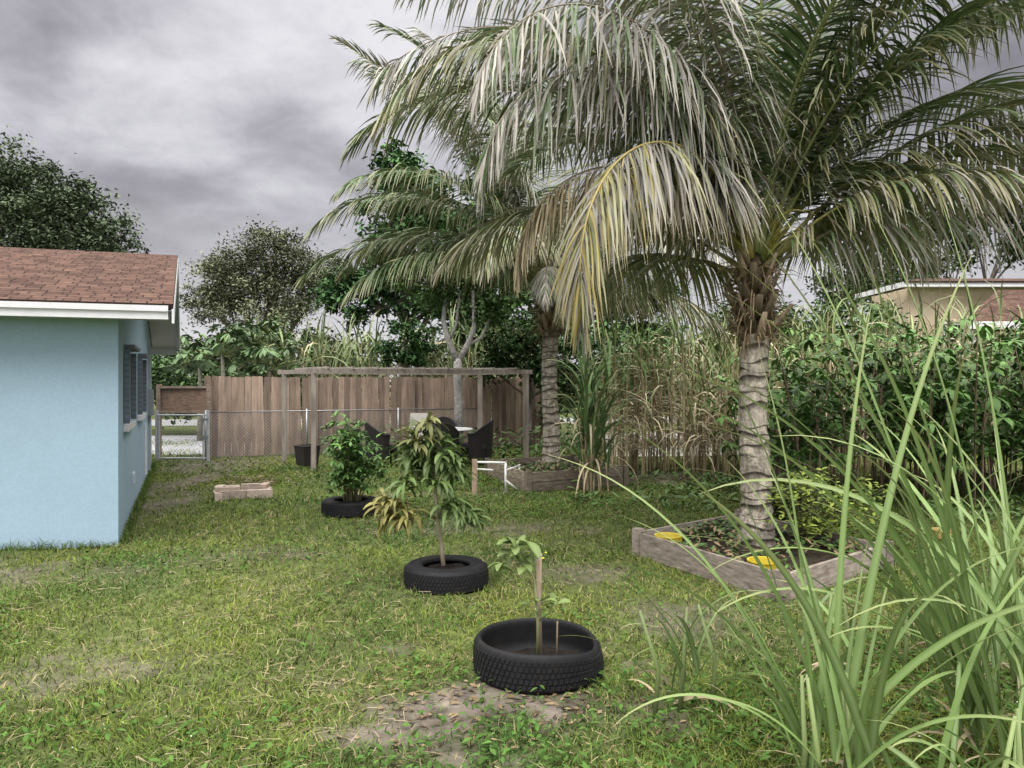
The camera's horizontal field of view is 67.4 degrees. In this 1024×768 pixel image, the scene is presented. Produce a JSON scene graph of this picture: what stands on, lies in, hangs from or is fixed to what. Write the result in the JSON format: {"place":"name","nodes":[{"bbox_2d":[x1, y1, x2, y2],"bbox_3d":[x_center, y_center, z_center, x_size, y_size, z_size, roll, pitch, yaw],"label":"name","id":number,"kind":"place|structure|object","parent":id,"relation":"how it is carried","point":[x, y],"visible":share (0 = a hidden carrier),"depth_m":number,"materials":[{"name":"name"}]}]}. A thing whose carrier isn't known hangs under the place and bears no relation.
{"place":"outdoors","nodes":[
{"label":"outdoors","id":0,"kind":"place"},
{"bbox_2d":[0,317,151,548],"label":"walls","id":1,"kind":"structure","parent":0,"point":[72,456],"depth_m":8.08,"materials":[{"name":"paint"}]},
{"bbox_2d":[0,261,179,431],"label":"trim","id":2,"kind":"structure","parent":1,"relation":"attached to","point":[164,323],"depth_m":7.86,"materials":[{"name":"white paint"}]},
{"bbox_2d":[0,247,177,308],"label":"roof front","id":3,"kind":"structure","parent":2,"relation":"on","point":[51,275],"depth_m":9.35,"materials":[{"name":"brown tile"}]},
{"bbox_2d":[123,344,153,483],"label":"shutters and fittings","id":4,"kind":"object","parent":1,"relation":"attached to","point":[142,383],"visible":1,"depth_m":11.51,"materials":[{"name":"plastic"}]},
{"bbox_2d":[152,416,737,425],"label":"road","id":5,"kind":"structure","parent":0,"point":[177,422],"depth_m":33.51,"materials":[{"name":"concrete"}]},
{"bbox_2d":[152,432,867,456],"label":"driveway","id":6,"kind":"structure","parent":0,"point":[183,438],"depth_m":20.86,"materials":[{"name":"concrete"}]},
{"bbox_2d":[0,386,1023,767],"bbox_3d":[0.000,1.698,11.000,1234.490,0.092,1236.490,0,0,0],"label":"ground","id":7,"kind":"structure","parent":0,"point":[538,704],"depth_m":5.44,"materials":[{"name":"green plant"}]},
{"bbox_2d":[0,123,151,253],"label":"oak tree","id":8,"kind":"object","parent":7,"relation":"on","point":[26,221],"visible":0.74,"depth_m":34.25,"materials":[{"name":"green plant"}]},
{"bbox_2d":[155,410,209,461],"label":"chain link gate","id":9,"kind":"structure","parent":7,"relation":"on","point":[157,435],"depth_m":16.75,"materials":[{"name":"metal"}]},
{"bbox_2d":[156,384,211,458],"bbox_3d":[-7.385,0.875,17.295,1.220,1.750,0.090,0,0,0],"label":"plywood panel","id":10,"kind":"object","parent":7,"relation":"on","point":[183,399],"visible":0.66,"depth_m":17.30,"materials":[{"name":"brown wood"}]},
{"bbox_2d":[159,317,306,442],"bbox_3d":[-8.011,-0.115,22.400,4.497,3.637,2.659,0,0,11],"label":"papaya tree","id":11,"kind":"object","parent":7,"relation":"on","point":[235,334],"visible":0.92,"depth_m":21.99,"materials":[{"name":"green plant"}]},
{"bbox_2d":[213,482,272,501],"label":"concrete blocks","id":12,"kind":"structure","parent":7,"relation":"on","point":[223,491],"depth_m":11.29,"materials":[{"name":"concrete"}]},
{"bbox_2d":[189,470,324,485],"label":"grass","id":13,"kind":"structure","parent":7,"relation":"on","point":[260,480],"depth_m":13.04,"materials":[{"name":"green plant"}]},
{"bbox_2d":[179,214,353,358],"bbox_3d":[-10.165,-2.500,31.982,7.924,8.616,5.190,0,0,0],"label":"olive green tree","id":14,"kind":"object","parent":7,"relation":"on","point":[219,294],"visible":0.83,"depth_m":31.18,"materials":[{"name":"green plant"}]},
{"bbox_2d":[293,444,320,465],"bbox_3d":[-4.200,1.460,15.750,0.410,0.420,0.410,0,0,45],"label":"square planter","id":15,"kind":"object","parent":7,"relation":"on","point":[303,454],"visible":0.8,"depth_m":15.61,"materials":[{"name":"plastic"}]},
{"bbox_2d":[205,408,477,459],"bbox_3d":[-3.802,1.140,18.429,6.641,1.120,0.041,0,0,-24],"label":"chain link fence","id":16,"kind":"object","parent":7,"relation":"on","point":[307,412],"visible":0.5,"depth_m":17.88,"materials":[{"name":"metal"}]},
{"bbox_2d":[321,495,379,517],"bbox_3d":[-2.100,1.593,10.000,0.750,0.206,0.750,0,0,0],"label":"tire planter","id":17,"kind":"object","parent":7,"relation":"on","point":[333,506],"visible":0.72,"depth_m":9.69,"materials":[{"name":"rubber"}]},
{"bbox_2d":[315,410,393,500],"bbox_3d":[-2.026,0.963,9.954,0.992,1.285,1.340,0,0,22],"label":"leafy shrub","id":18,"kind":"object","parent":17,"relation":"on","point":[351,449],"visible":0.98,"depth_m":9.80,"materials":[{"name":"green plant"}]},
{"bbox_2d":[204,376,542,456],"bbox_3d":[-2.918,0.779,19.285,8.934,1.941,0.174,0,0,-24],"label":"wooden fence","id":19,"kind":"object","parent":7,"relation":"on","point":[503,413],"visible":0.67,"depth_m":18.79,"materials":[{"name":"brown wood"}]},
{"bbox_2d":[364,421,397,465],"bbox_3d":[-2.738,1.230,15.893,0.638,0.939,0.708,0,0,-20],"label":"wicker chair","id":20,"kind":"object","parent":7,"relation":"on","point":[383,440],"visible":0.73,"depth_m":15.61,"materials":[{"name":"black wicker"}]},
{"bbox_2d":[278,366,532,469],"bbox_3d":[-2.325,0.698,16.550,5.206,2.105,2.121,0,0,-17],"label":"pergola","id":21,"kind":"object","parent":7,"relation":"on","point":[314,371],"visible":0.91,"depth_m":16.23,"materials":[{"name":"brown wood"}]},
{"bbox_2d":[367,315,443,377],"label":"round topped tree","id":22,"kind":"object","parent":7,"relation":"on","point":[403,357],"visible":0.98,"depth_m":22.00,"materials":[{"name":"green plant"}]},
{"bbox_2d":[306,136,531,376],"bbox_3d":[-2.745,-3.261,26.073,8.490,10.135,3.871,0,0,-8],"label":"tall tree","id":23,"kind":"object","parent":7,"relation":"on","point":[335,294],"visible":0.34,"depth_m":25.67,"materials":[{"name":"green plant"}]},
{"bbox_2d":[410,413,427,454],"bbox_3d":[-2.100,1.185,17.427,0.480,1.030,0.535,0,0,0],"label":"patio armchair","id":24,"kind":"object","parent":7,"relation":"on","point":[418,417],"visible":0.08,"depth_m":17.64,"materials":[{"name":"plastic"}]},
{"bbox_2d":[432,416,457,426],"bbox_3d":[-1.600,1.230,17.719,0.708,0.939,0.638,0,0,0],"label":"wicker chair","id":25,"kind":"object","parent":7,"relation":"on","point":[448,420],"visible":0.16,"depth_m":17.98,"materials":[{"name":"black wicker"}]},
{"bbox_2d":[419,427,472,454],"bbox_3d":[-1.450,1.335,16.700,1.200,0.742,1.200,0,0,0],"label":"patio table","id":26,"kind":"object","parent":7,"relation":"on","point":[463,429],"visible":0.12,"depth_m":16.65,"materials":[{"name":"plastic"}]},
{"bbox_2d":[404,555,488,595],"bbox_3d":[-0.560,1.625,6.550,0.720,0.206,0.720,0,0,0],"label":"tire planter","id":27,"kind":"object","parent":7,"relation":"on","point":[459,574],"visible":0.97,"depth_m":6.30,"materials":[{"name":"rubber"}]},
{"bbox_2d":[363,411,492,565],"bbox_3d":[-0.717,0.911,6.494,1.076,1.382,0.651,0,0,-20],"label":"mango sapling","id":28,"kind":"object","parent":27,"relation":"on","point":[432,461],"visible":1,"depth_m":6.41,"materials":[{"name":"green plant"}]},
{"bbox_2d":[433,422,459,456],"bbox_3d":[-1.420,1.230,15.681,0.708,0.939,0.638,0,0,0],"label":"wicker chair","id":29,"kind":"object","parent":7,"relation":"on","point":[452,431],"visible":0.34,"depth_m":15.43,"materials":[{"name":"black wicker"}]},
{"bbox_2d":[382,248,533,454],"bbox_3d":[-1.161,-0.768,18.141,3.834,5.039,2.014,0,0,0],"label":"grey barked tree","id":30,"kind":"object","parent":7,"relation":"on","point":[488,307],"visible":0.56,"depth_m":18.05,"materials":[{"name":"green plant"}]},
{"bbox_2d":[472,459,476,493],"bbox_3d":[-0.580,1.445,11.925,0.080,0.550,0.050,0,0,0],"label":"wooden stake","id":31,"kind":"object","parent":7,"relation":"on","point":[474,482],"visible":0.79,"depth_m":11.90,"materials":[{"name":"brown wood"}]},
{"bbox_2d":[461,420,493,465],"bbox_3d":[-0.702,1.230,16.295,0.638,0.939,0.708,0,0,15],"label":"wicker chair","id":32,"kind":"object","parent":7,"relation":"on","point":[479,444],"visible":0.94,"depth_m":16.01,"materials":[{"name":"black wicker"}]},
{"bbox_2d":[477,461,519,492],"bbox_3d":[-0.106,1.456,12.192,0.876,0.487,0.421,0,0,-36],"label":"pvc pipe frame","id":33,"kind":"object","parent":7,"relation":"on","point":[506,470],"visible":0.71,"depth_m":12.04,"materials":[{"name":"plastic"}]},
{"bbox_2d":[473,618,603,694],"bbox_3d":[0.157,1.610,4.570,0.776,0.231,0.737,0,0,0],"label":"tire planter","id":34,"kind":"object","parent":7,"relation":"on","point":[505,655],"visible":0.95,"depth_m":4.35,"materials":[{"name":"rubber"}]},
{"bbox_2d":[488,531,570,654],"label":"fruit sapling","id":35,"kind":"object","parent":34,"relation":"on","point":[520,542],"visible":0.97,"depth_m":4.52,"materials":[{"name":"green plant"}]},
{"bbox_2d":[469,307,611,449],"bbox_3d":[0.802,-0.061,19.461,4.136,3.734,2.147,0,0,0],"label":"dark shrub tree","id":36,"kind":"object","parent":7,"relation":"on","point":[524,346],"visible":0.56,"depth_m":19.26,"materials":[{"name":"green plant"}]},
{"bbox_2d":[404,203,692,363],"bbox_3d":[1.171,-2.102,24.104,9.435,7.818,5.755,0,0,0],"label":"broadleaf tree","id":37,"kind":"object","parent":7,"relation":"on","point":[464,312],"visible":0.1,"depth_m":24.36,"materials":[{"name":"green plant"}]},
{"bbox_2d":[485,454,628,492],"bbox_3d":[0.725,1.548,13.550,2.001,0.403,2.484,0,0,-20],"label":"raised garden bed","id":38,"kind":"object","parent":7,"relation":"on","point":[530,474],"visible":0.77,"depth_m":12.76,"materials":[{"name":"wood"}]},
{"bbox_2d":[293,20,735,466],"bbox_3d":[0.432,-2.556,14.185,8.748,8.273,7.213,0,0,0],"label":"coconut palm","id":39,"kind":"object","parent":38,"relation":"on","point":[541,287],"visible":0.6,"depth_m":13.45,"materials":[{"name":"green plant"}]},
{"bbox_2d":[152,281,1023,442],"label":"distant trees","id":40,"kind":"object","parent":7,"relation":"on","point":[160,376],"visible":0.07,"depth_m":23.92,"materials":[{"name":"green plant"}]},
{"bbox_2d":[537,325,659,500],"bbox_3d":[1.204,0.308,12.256,2.004,3.134,2.153,0,0,-15],"label":"sugarcane plant","id":41,"kind":"object","parent":7,"relation":"on","point":[591,442],"visible":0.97,"depth_m":12.10,"materials":[{"name":"green plant"}]},
{"bbox_2d":[230,274,1023,458],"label":"elephant grass","id":42,"kind":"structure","parent":7,"relation":"on","point":[318,358],"depth_m":22.21,"materials":[{"name":"green plant"}]},
{"bbox_2d":[564,563,789,726],"bbox_3d":[0.858,1.345,3.999,1.255,0.753,0.701,0,0,-13],"label":"cane grass clump","id":43,"kind":"object","parent":7,"relation":"on","point":[681,664],"visible":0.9,"depth_m":3.96,"materials":[{"name":"green plant"}]},
{"bbox_2d":[360,425,1023,524],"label":"undergrowth","id":44,"kind":"object","parent":7,"relation":"on","point":[932,506],"visible":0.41,"depth_m":11.69,"materials":[{"name":"green plant"}]},
{"bbox_2d":[561,276,921,477],"bbox_3d":[4.569,-0.139,15.351,7.358,4.193,4.754,0,0,0],"label":"sugarcane stand","id":45,"kind":"object","parent":7,"relation":"on","point":[685,432],"visible":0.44,"depth_m":14.70,"materials":[{"name":"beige plant"}]},
{"bbox_2d":[632,509,893,602],"bbox_3d":[2.350,1.590,7.375,1.912,0.320,2.372,0,0,-28],"label":"raised garden bed","id":46,"kind":"object","parent":7,"relation":"on","point":[741,571],"visible":0.64,"depth_m":7.04,"materials":[{"name":"wood"}]},
{"bbox_2d":[654,532,681,542],"bbox_3d":[1.520,1.514,7.480,0.264,0.092,0.264,0,0,0],"label":"yellow planter","id":47,"kind":"object","parent":46,"relation":"on","point":[675,536],"visible":0.54,"depth_m":7.52,"materials":[{"name":"plastic"}]},
{"bbox_2d":[338,0,1023,546],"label":"coconut palm","id":48,"kind":"object","parent":46,"relation":"on","point":[712,176],"visible":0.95,"depth_m":7.18,"materials":[{"name":"green plant"}]},
{"bbox_2d":[747,556,777,569],"bbox_3d":[2.100,1.514,6.420,0.264,0.092,0.264,0,0,0],"label":"yellow planter","id":49,"kind":"object","parent":46,"relation":"on","point":[762,559],"visible":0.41,"depth_m":6.46,"materials":[{"name":"plastic"}]},
{"bbox_2d":[761,464,898,540],"bbox_3d":[2.999,1.194,7.476,1.299,0.824,1.104,0,0,-38],"label":"yellow green shrub","id":50,"kind":"object","parent":46,"relation":"on","point":[815,521],"visible":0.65,"depth_m":7.48,"materials":[{"name":"green plant"}]},
{"bbox_2d":[531,253,1023,767],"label":"cane grass clump","id":51,"kind":"object","parent":7,"relation":"on","point":[845,703],"visible":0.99,"depth_m":3.10,"materials":[{"name":"green plant"}]},
{"bbox_2d":[772,485,819,521],"bbox_3d":[3.500,1.500,9.600,0.660,0.400,0.660,0,0,0],"label":"shrub","id":52,"kind":"object","parent":7,"relation":"on","point":[776,510],"visible":0.12,"depth_m":9.40,"materials":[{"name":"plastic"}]},
{"bbox_2d":[636,160,1023,767],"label":"cane grass clump","id":53,"kind":"object","parent":7,"relation":"on","point":[979,696],"visible":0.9,"depth_m":3.35,"materials":[{"name":"green plant"}]},
{"bbox_2d":[701,314,1023,506],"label":"cassava hedge","id":54,"kind":"object","parent":7,"relation":"on","point":[810,416],"visible":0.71,"depth_m":11.39,"materials":[{"name":"green plant"}]},
{"bbox_2d":[780,568,945,684],"bbox_3d":[1.914,1.361,4.293,0.730,0.719,0.959,0,0,0],"label":"cane grass clump","id":55,"kind":"object","parent":7,"relation":"on","point":[843,656],"visible":0.38,"depth_m":4.40,"materials":[{"name":"green plant"}]},
{"bbox_2d":[719,350,1023,692],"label":"cane grass clump","id":56,"kind":"object","parent":7,"relation":"on","point":[1003,545],"visible":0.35,"depth_m":4.31,"materials":[{"name":"green plant"}]},
{"bbox_2d":[801,164,1023,310],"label":"broadleaf tree","id":57,"kind":"object","parent":7,"relation":"on","point":[995,270],"visible":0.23,"depth_m":35.72,"materials":[{"name":"green plant"}]},
{"bbox_2d":[832,575,1023,767],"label":"cane grass clump","id":58,"kind":"object","parent":7,"relation":"on","point":[951,729],"visible":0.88,"depth_m":2.83,"materials":[{"name":"green plant"}]},
{"bbox_2d":[932,527,952,538],"bbox_3d":[4.700,1.634,8.400,0.222,0.092,0.220,0,0,0],"label":"yellow planter","id":59,"kind":"object","parent":7,"relation":"on","point":[936,530],"visible":0.4,"depth_m":8.33,"materials":[{"name":"plastic"}]},
{"bbox_2d":[872,288,1023,432],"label":"walls","id":60,"kind":"structure","parent":7,"relation":"on","point":[976,294],"depth_m":26.00,"materials":[{"name":"beige paint"}]},
{"bbox_2d":[855,282,1023,351],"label":"trim","id":61,"kind":"structure","parent":60,"relation":"attached to","point":[976,285],"depth_m":25.45,"materials":[{"name":"white paint"}]},
{"bbox_2d":[853,288,905,295],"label":"roof back","id":62,"kind":"structure","parent":61,"relation":"on","point":[884,292],"depth_m":28.70,"materials":[{"name":"brown"}]},
{"bbox_2d":[950,325,976,347],"bbox_3d":[15.200,-1.500,25.940,1.000,1.000,0.020,0,0,0],"label":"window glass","id":63,"kind":"object","parent":61,"relation":"attached to","point":[957,333],"visible":0.07,"depth_m":25.93,"materials":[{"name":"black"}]},
{"bbox_2d":[907,279,1023,281],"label":"roof","id":64,"kind":"structure","parent":61,"relation":"on","point":[984,280],"depth_m":25.70,"materials":[{"name":"brown tile"}]},
{"bbox_2d":[973,290,1023,320],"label":"porch roof","id":65,"kind":"structure","parent":60,"relation":"attached to","point":[1015,299],"depth_m":23.66,"materials":[{"name":"brown"}]},
{"bbox_2d":[0,0,1023,385],"label":"sky","id":66,"kind":"structure","parent":0,"point":[212,116],"materials":[{"name":"grey"}]},
{"bbox_2d":[963,321,1020,441],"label":"porch trim","id":67,"kind":"structure","parent":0,"point":[987,322],"depth_m":22.22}
]}

